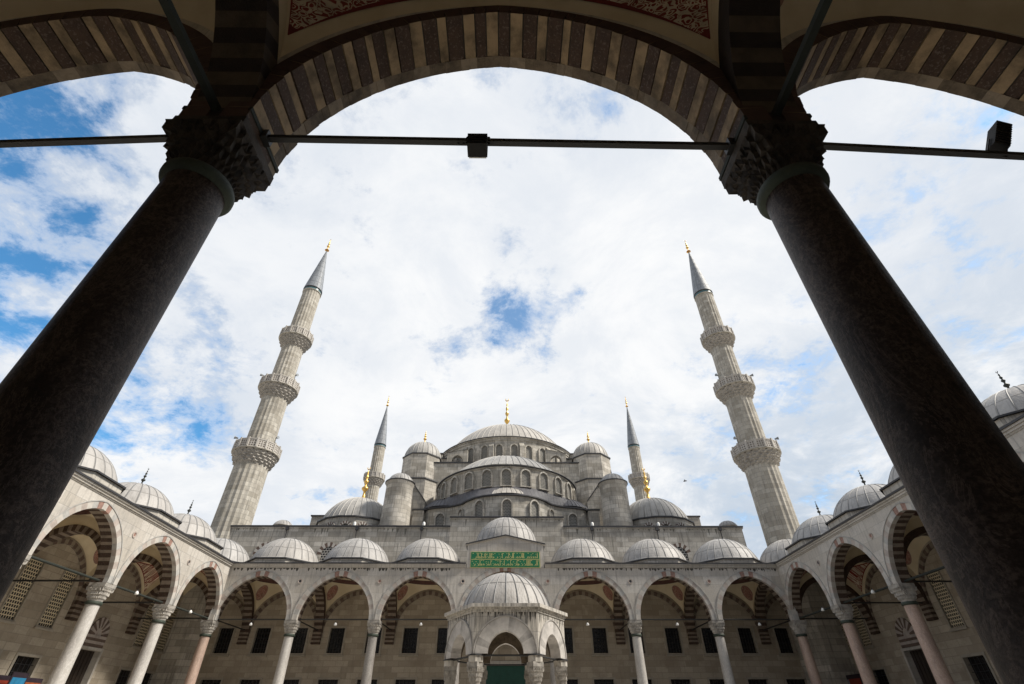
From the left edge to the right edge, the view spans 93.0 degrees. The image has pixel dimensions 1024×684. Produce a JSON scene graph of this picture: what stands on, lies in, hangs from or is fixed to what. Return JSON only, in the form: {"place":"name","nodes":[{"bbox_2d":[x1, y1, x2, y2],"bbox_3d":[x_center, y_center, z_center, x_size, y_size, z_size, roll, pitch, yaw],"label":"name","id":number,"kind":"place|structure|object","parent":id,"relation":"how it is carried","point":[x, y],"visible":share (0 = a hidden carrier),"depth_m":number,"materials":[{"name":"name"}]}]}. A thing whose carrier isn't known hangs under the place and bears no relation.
{"place":"outdoors","nodes":[
{"label":"outdoors","id":0,"kind":"place"},
{"bbox_2d":[195,399,806,683],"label":"mosque","id":1,"kind":"structure","parent":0,"point":[551,494],"depth_m":48.25,"materials":[{"name":"stone"}]},
{"bbox_2d":[198,677,223,683],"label":"window","id":2,"kind":"structure","parent":1,"relation":"in","point":[203,680],"depth_m":43.77,"materials":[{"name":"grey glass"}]},
{"bbox_2d":[208,626,235,656],"bbox_3d":[-27.044,28.078,45.612,1.830,2.474,0.440,0,-38,0],"label":"window","id":3,"kind":"structure","parent":1,"relation":"in","point":[224,637],"depth_m":45.68,"materials":[{"name":"black glass"}]},
{"bbox_2d":[237,677,262,683],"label":"window","id":4,"kind":"structure","parent":1,"relation":"in","point":[242,680],"depth_m":43.79,"materials":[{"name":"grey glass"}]},
{"bbox_2d":[246,626,273,656],"bbox_3d":[-23.544,28.094,45.638,1.830,2.474,0.440,0,-38,0],"label":"window","id":5,"kind":"structure","parent":1,"relation":"in","point":[261,638],"depth_m":45.71,"materials":[{"name":"black glass"}]},
{"bbox_2d":[252,542,268,555],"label":"window","id":6,"kind":"structure","parent":1,"relation":"in","point":[261,545],"depth_m":50.63,"materials":[{"name":"stone"}]},
{"bbox_2d":[283,677,301,683],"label":"window","id":7,"kind":"structure","parent":1,"relation":"in","point":[287,680],"depth_m":43.83,"materials":[{"name":"grey glass"}]},
{"bbox_2d":[289,626,309,656],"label":"window","id":8,"kind":"structure","parent":1,"relation":"in","point":[299,643],"depth_m":45.74,"materials":[{"name":"black glass"}]},
{"bbox_2d":[316,542,336,561],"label":"window","id":9,"kind":"structure","parent":1,"relation":"in","point":[324,549],"depth_m":50.57,"materials":[{"name":"stone"}]},
{"bbox_2d":[316,677,340,683],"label":"window","id":10,"kind":"structure","parent":1,"relation":"in","point":[320,680],"depth_m":43.85,"materials":[{"name":"grey glass"}]},
{"bbox_2d":[322,626,346,656],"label":"window","id":11,"kind":"structure","parent":1,"relation":"in","point":[335,642],"depth_m":45.76,"materials":[{"name":"black glass"}]},
{"bbox_2d":[355,677,378,683],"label":"window","id":12,"kind":"structure","parent":1,"relation":"in","point":[375,680],"depth_m":43.87,"materials":[{"name":"grey glass"}]},
{"bbox_2d":[361,626,383,656],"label":"window","id":13,"kind":"structure","parent":1,"relation":"in","point":[379,639],"depth_m":45.67,"materials":[{"name":"grey glass"}]},
{"bbox_2d":[393,677,417,683],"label":"window","id":14,"kind":"structure","parent":1,"relation":"in","point":[397,680],"depth_m":43.90,"materials":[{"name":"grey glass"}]},
{"bbox_2d":[398,626,419,656],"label":"window","id":15,"kind":"structure","parent":1,"relation":"in","point":[410,634],"depth_m":45.82,"materials":[{"name":"black glass"}]},
{"bbox_2d":[430,677,443,683],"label":"window","id":16,"kind":"structure","parent":1,"relation":"in","point":[433,680],"depth_m":43.92,"materials":[{"name":"grey glass"}]},
{"bbox_2d":[436,488,440,499],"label":"window","id":17,"kind":"structure","parent":1,"relation":"in","point":[438,491],"depth_m":63.89,"materials":[{"name":"stone"}]},
{"bbox_2d":[434,512,445,524],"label":"window","id":18,"kind":"structure","parent":1,"relation":"in","point":[439,519],"depth_m":58.22,"materials":[{"name":"stone"}]},
{"bbox_2d":[433,626,447,656],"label":"window","id":19,"kind":"structure","parent":1,"relation":"in","point":[441,632],"depth_m":45.88,"materials":[{"name":"black glass"}]},
{"bbox_2d":[440,482,447,498],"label":"window","id":20,"kind":"structure","parent":1,"relation":"in","point":[443,495],"depth_m":62.27,"materials":[{"name":"stone"}]},
{"bbox_2d":[449,476,458,495],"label":"window","id":21,"kind":"structure","parent":1,"relation":"in","point":[454,483],"depth_m":60.76,"materials":[{"name":"stone"}]},
{"bbox_2d":[457,508,464,515],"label":"window","id":22,"kind":"structure","parent":1,"relation":"in","point":[462,510],"depth_m":57.52,"materials":[{"name":"stone"}]},
{"bbox_2d":[463,471,474,490],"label":"window","id":23,"kind":"structure","parent":1,"relation":"in","point":[468,482],"depth_m":59.63,"materials":[{"name":"stone"}]},
{"bbox_2d":[468,447,474,461],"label":"window","id":24,"kind":"structure","parent":1,"relation":"in","point":[471,454],"depth_m":73.90,"materials":[{"name":"stone"}]},
{"bbox_2d":[473,499,484,515],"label":"window","id":25,"kind":"structure","parent":1,"relation":"in","point":[479,506],"depth_m":55.51,"materials":[{"name":"stone"}]},
{"bbox_2d":[480,444,488,459],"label":"window","id":26,"kind":"structure","parent":1,"relation":"in","point":[484,450],"depth_m":73.31,"materials":[{"name":"stone"}]},
{"bbox_2d":[480,469,492,487],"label":"window","id":27,"kind":"structure","parent":1,"relation":"in","point":[486,475],"depth_m":58.95,"materials":[{"name":"stone"}]},
{"bbox_2d":[494,443,503,464],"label":"window","id":28,"kind":"structure","parent":1,"relation":"in","point":[499,448],"depth_m":73.02,"materials":[{"name":"stone"}]},
{"bbox_2d":[486,661,524,683],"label":"door","id":29,"kind":"structure","parent":1,"relation":"in","point":[496,674],"depth_m":44.45,"materials":[{"name":"fabric"}]},
{"bbox_2d":[500,467,511,486],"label":"window","id":30,"kind":"structure","parent":1,"relation":"in","point":[506,473],"depth_m":58.74,"materials":[{"name":"stone"}]},
{"bbox_2d":[501,498,512,515],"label":"window","id":31,"kind":"structure","parent":1,"relation":"in","point":[506,504],"depth_m":54.89,"materials":[{"name":"stone"}]},
{"bbox_2d":[510,443,518,464],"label":"window","id":32,"kind":"structure","parent":1,"relation":"in","point":[514,448],"depth_m":73.06,"materials":[{"name":"stone"}]},
{"bbox_2d":[520,469,531,487],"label":"window","id":33,"kind":"structure","parent":1,"relation":"in","point":[525,475],"depth_m":58.98,"materials":[{"name":"stone"}]},
{"bbox_2d":[525,445,533,459],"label":"window","id":34,"kind":"structure","parent":1,"relation":"in","point":[528,448],"depth_m":73.40,"materials":[{"name":"stone"}]},
{"bbox_2d":[529,500,539,515],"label":"window","id":35,"kind":"structure","parent":1,"relation":"in","point":[534,506],"depth_m":55.63,"materials":[{"name":"stone"}]},
{"bbox_2d":[538,447,544,461],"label":"window","id":36,"kind":"structure","parent":1,"relation":"in","point":[541,451],"depth_m":73.99,"materials":[{"name":"stone"}]},
{"bbox_2d":[538,472,549,491],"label":"window","id":37,"kind":"structure","parent":1,"relation":"in","point":[543,479],"depth_m":59.70,"materials":[{"name":"stone"}]},
{"bbox_2d":[548,508,554,515],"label":"window","id":38,"kind":"structure","parent":1,"relation":"in","point":[549,510],"depth_m":57.62,"materials":[{"name":"stone"}]},
{"bbox_2d":[553,476,563,495],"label":"window","id":39,"kind":"structure","parent":1,"relation":"in","point":[558,485],"depth_m":60.85,"materials":[{"name":"stone"}]},
{"bbox_2d":[565,482,571,498],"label":"window","id":40,"kind":"structure","parent":1,"relation":"in","point":[568,490],"depth_m":62.40,"materials":[{"name":"stone"}]},
{"bbox_2d":[564,626,576,656],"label":"window","id":41,"kind":"structure","parent":1,"relation":"in","point":[568,630],"depth_m":46.00,"materials":[{"name":"black glass"}]},
{"bbox_2d":[567,512,578,525],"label":"window","id":42,"kind":"structure","parent":1,"relation":"in","point":[572,519],"depth_m":58.29,"materials":[{"name":"stone"}]},
{"bbox_2d":[567,677,579,683],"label":"window","id":43,"kind":"structure","parent":1,"relation":"in","point":[570,680],"depth_m":44.02,"materials":[{"name":"grey glass"}]},
{"bbox_2d":[572,489,575,499],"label":"window","id":44,"kind":"structure","parent":1,"relation":"in","point":[573,490],"depth_m":63.91,"materials":[{"name":"stone"}]},
{"bbox_2d":[590,626,611,656],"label":"window","id":45,"kind":"structure","parent":1,"relation":"in","point":[599,634],"depth_m":45.95,"materials":[{"name":"black glass"}]},
{"bbox_2d":[592,677,615,683],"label":"window","id":46,"kind":"structure","parent":1,"relation":"in","point":[595,680],"depth_m":44.04,"materials":[{"name":"grey glass"}]},
{"bbox_2d":[626,626,648,656],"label":"window","id":47,"kind":"structure","parent":1,"relation":"in","point":[630,643],"depth_m":45.82,"materials":[{"name":"grey glass"}]},
{"bbox_2d":[630,677,653,683],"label":"window","id":48,"kind":"structure","parent":1,"relation":"in","point":[633,680],"depth_m":44.06,"materials":[{"name":"grey glass"}]},
{"bbox_2d":[662,626,685,656],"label":"window","id":49,"kind":"structure","parent":1,"relation":"in","point":[672,634],"depth_m":46.01,"materials":[{"name":"black glass"}]},
{"bbox_2d":[668,677,692,683],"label":"window","id":50,"kind":"structure","parent":1,"relation":"in","point":[672,680],"depth_m":44.08,"materials":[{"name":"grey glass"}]},
{"bbox_2d":[673,543,692,561],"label":"window","id":51,"kind":"structure","parent":1,"relation":"in","point":[681,547],"depth_m":50.83,"materials":[{"name":"stone"}]},
{"bbox_2d":[699,626,718,656],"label":"window","id":52,"kind":"structure","parent":1,"relation":"in","point":[708,640],"depth_m":46.03,"materials":[{"name":"black glass"}]},
{"bbox_2d":[707,677,724,683],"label":"window","id":53,"kind":"structure","parent":1,"relation":"in","point":[711,680],"depth_m":44.12,"materials":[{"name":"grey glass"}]},
{"bbox_2d":[735,626,761,656],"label":"window","id":54,"kind":"structure","parent":1,"relation":"in","point":[746,635],"depth_m":46.05,"materials":[{"name":"black glass"}]},
{"bbox_2d":[745,677,769,683],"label":"window","id":55,"kind":"structure","parent":1,"relation":"in","point":[749,680],"depth_m":44.14,"materials":[{"name":"glass"}]},
{"bbox_2d":[772,626,798,656],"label":"window","id":56,"kind":"structure","parent":1,"relation":"in","point":[782,634],"depth_m":46.08,"materials":[{"name":"black glass"}]},
{"bbox_2d":[784,677,806,683],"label":"window","id":57,"kind":"structure","parent":1,"relation":"in","point":[788,680],"depth_m":44.17,"materials":[{"name":"glass"}]},
{"bbox_2d":[443,573,567,683],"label":"fountain kiosk","id":58,"kind":"object","parent":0,"point":[513,610],"visible":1,"depth_m":20.51,"materials":[{"name":"grey stone"}]},
{"bbox_2d":[0,0,1023,683],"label":"portico","id":59,"kind":"structure","parent":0,"point":[722,84],"depth_m":7.21,"materials":[{"name":"stone"}]},
{"bbox_2d":[457,133,489,157],"bbox_3d":[-0.604,-2.965,7.272,0.549,0.372,0.269,0,-38,0],"label":"floodlight","id":60,"kind":"object","parent":59,"relation":"hanging from","point":[477,144],"visible":0.96,"depth_m":7.16,"materials":[{"name":"black metal"}]},
{"bbox_2d":[985,120,1012,157],"bbox_3d":[7.449,-3.075,7.444,0.260,0.964,0.217,28,-33,20],"label":"floodlight","id":61,"kind":"object","parent":59,"relation":"attached to","point":[999,135],"visible":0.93,"depth_m":7.37,"materials":[{"name":"black metal"}]},
{"bbox_2d":[0,67,1023,559],"label":"sky","id":62,"kind":"structure","parent":0,"point":[555,283],"materials":[{"name":"white"}]},
{"label":"ground","id":63,"kind":"structure","parent":0,"visible":0},
{"bbox_2d":[7,672,28,683],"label":"display board","id":64,"kind":"object","parent":63,"relation":"on","point":[17,678],"visible":1,"depth_m":29.29,"materials":[{"name":"metal"}]},
{"bbox_2d":[0,675,42,683],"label":"display board","id":65,"kind":"object","parent":63,"relation":"on","point":[4,679],"visible":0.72,"depth_m":30.45,"materials":[{"name":"metal"}]},
{"bbox_2d":[0,446,233,683],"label":"portico","id":66,"kind":"structure","parent":63,"relation":"on","point":[106,546],"depth_m":33.75,"materials":[{"name":"stone"}]},
{"bbox_2d":[0,556,46,624],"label":"window","id":67,"kind":"structure","parent":66,"relation":"in","point":[13,603],"depth_m":31.12,"materials":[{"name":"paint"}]},
{"bbox_2d":[5,652,42,677],"bbox_3d":[-31.563,21.517,30.849,0.440,2.924,2.280,0,-38,0],"label":"window","id":68,"kind":"structure","parent":66,"relation":"in","point":[21,662],"depth_m":31.62,"materials":[{"name":"black glass"}]},
{"bbox_2d":[33,567,80,631],"bbox_3d":[-31.458,17.838,33.728,0.220,3.760,1.610,0,-38,0],"label":"window","id":69,"kind":"structure","parent":66,"relation":"in","point":[56,602],"depth_m":33.63,"materials":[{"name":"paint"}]},
{"bbox_2d":[65,617,109,683],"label":"door","id":70,"kind":"structure","parent":66,"relation":"in","point":[85,664],"depth_m":36.49,"materials":[{"name":"wood"}]},
{"bbox_2d":[113,667,132,683],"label":"window","id":71,"kind":"structure","parent":66,"relation":"in","point":[123,675],"depth_m":39.75,"materials":[{"name":"black glass"}]},
{"bbox_2d":[130,601,155,649],"bbox_3d":[-31.550,24.308,41.998,0.220,3.760,1.610,0,-38,0],"label":"window","id":72,"kind":"structure","parent":66,"relation":"in","point":[145,625],"depth_m":41.76,"materials":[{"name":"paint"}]},
{"bbox_2d":[141,670,155,683],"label":"window","id":73,"kind":"structure","parent":66,"relation":"in","point":[147,675],"depth_m":42.43,"materials":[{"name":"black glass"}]},
{"bbox_2d":[153,606,178,653],"bbox_3d":[-31.578,26.305,44.549,0.220,3.760,1.610,0,-38,0],"label":"window","id":74,"kind":"structure","parent":66,"relation":"in","point":[161,643],"depth_m":44.40,"materials":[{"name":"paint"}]},
{"bbox_2d":[148,240,330,683],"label":"minaret","id":75,"kind":"object","parent":63,"relation":"on","point":[256,452],"visible":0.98,"depth_m":56.75,"materials":[{"name":"stone"}]},
{"bbox_2d":[363,398,388,500],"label":"minaret","id":76,"kind":"object","parent":63,"relation":"on","point":[376,479],"visible":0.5,"depth_m":107.86,"materials":[{"name":"stone"}]},
{"bbox_2d":[183,517,821,683],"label":"portico","id":77,"kind":"structure","parent":63,"relation":"on","point":[301,576],"depth_m":42.89,"materials":[{"name":"stone"}]},
{"bbox_2d":[625,398,649,500],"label":"minaret","id":78,"kind":"object","parent":63,"relation":"on","point":[636,479],"visible":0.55,"depth_m":108.47,"materials":[{"name":"stone"}]},
{"bbox_2d":[685,242,859,683],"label":"minaret","id":79,"kind":"object","parent":63,"relation":"on","point":[756,453],"visible":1,"depth_m":55.90,"materials":[{"name":"stone"}]},
{"bbox_2d":[846,674,862,683],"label":"display board","id":80,"kind":"object","parent":63,"relation":"on","point":[854,679],"visible":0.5,"depth_m":41.51,"materials":[{"name":"metal"}]},
{"bbox_2d":[774,371,1023,683],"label":"portico","id":81,"kind":"structure","parent":63,"relation":"on","point":[909,621],"depth_m":34.92,"materials":[{"name":"stone"}]},
{"bbox_2d":[839,619,851,652],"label":"window","id":82,"kind":"structure","parent":81,"relation":"in","point":[849,651],"depth_m":44.21,"materials":[{"name":"paint"}]},
{"bbox_2d":[850,601,874,649],"bbox_3d":[30.348,24.588,42.467,0.220,3.760,1.610,0,-38,0],"label":"window","id":83,"kind":"structure","parent":81,"relation":"in","point":[861,628],"depth_m":42.24,"materials":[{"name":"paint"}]},
{"bbox_2d":[871,666,890,683],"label":"window","id":84,"kind":"structure","parent":81,"relation":"in","point":[881,676],"depth_m":40.25,"materials":[{"name":"black glass"}]},
{"bbox_2d":[895,618,936,683],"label":"door","id":85,"kind":"structure","parent":81,"relation":"in","point":[916,661],"depth_m":36.99,"materials":[{"name":"stone"}]},
{"bbox_2d":[925,571,968,631],"bbox_3d":[30.440,18.118,34.198,0.220,3.760,1.610,0,-38,0],"label":"window","id":86,"kind":"structure","parent":81,"relation":"in","point":[940,590],"depth_m":34.10,"materials":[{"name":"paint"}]},
{"bbox_2d":[959,652,1000,683],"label":"window","id":87,"kind":"structure","parent":81,"relation":"in","point":[979,669],"depth_m":31.92,"materials":[{"name":"black glass"}]}
]}

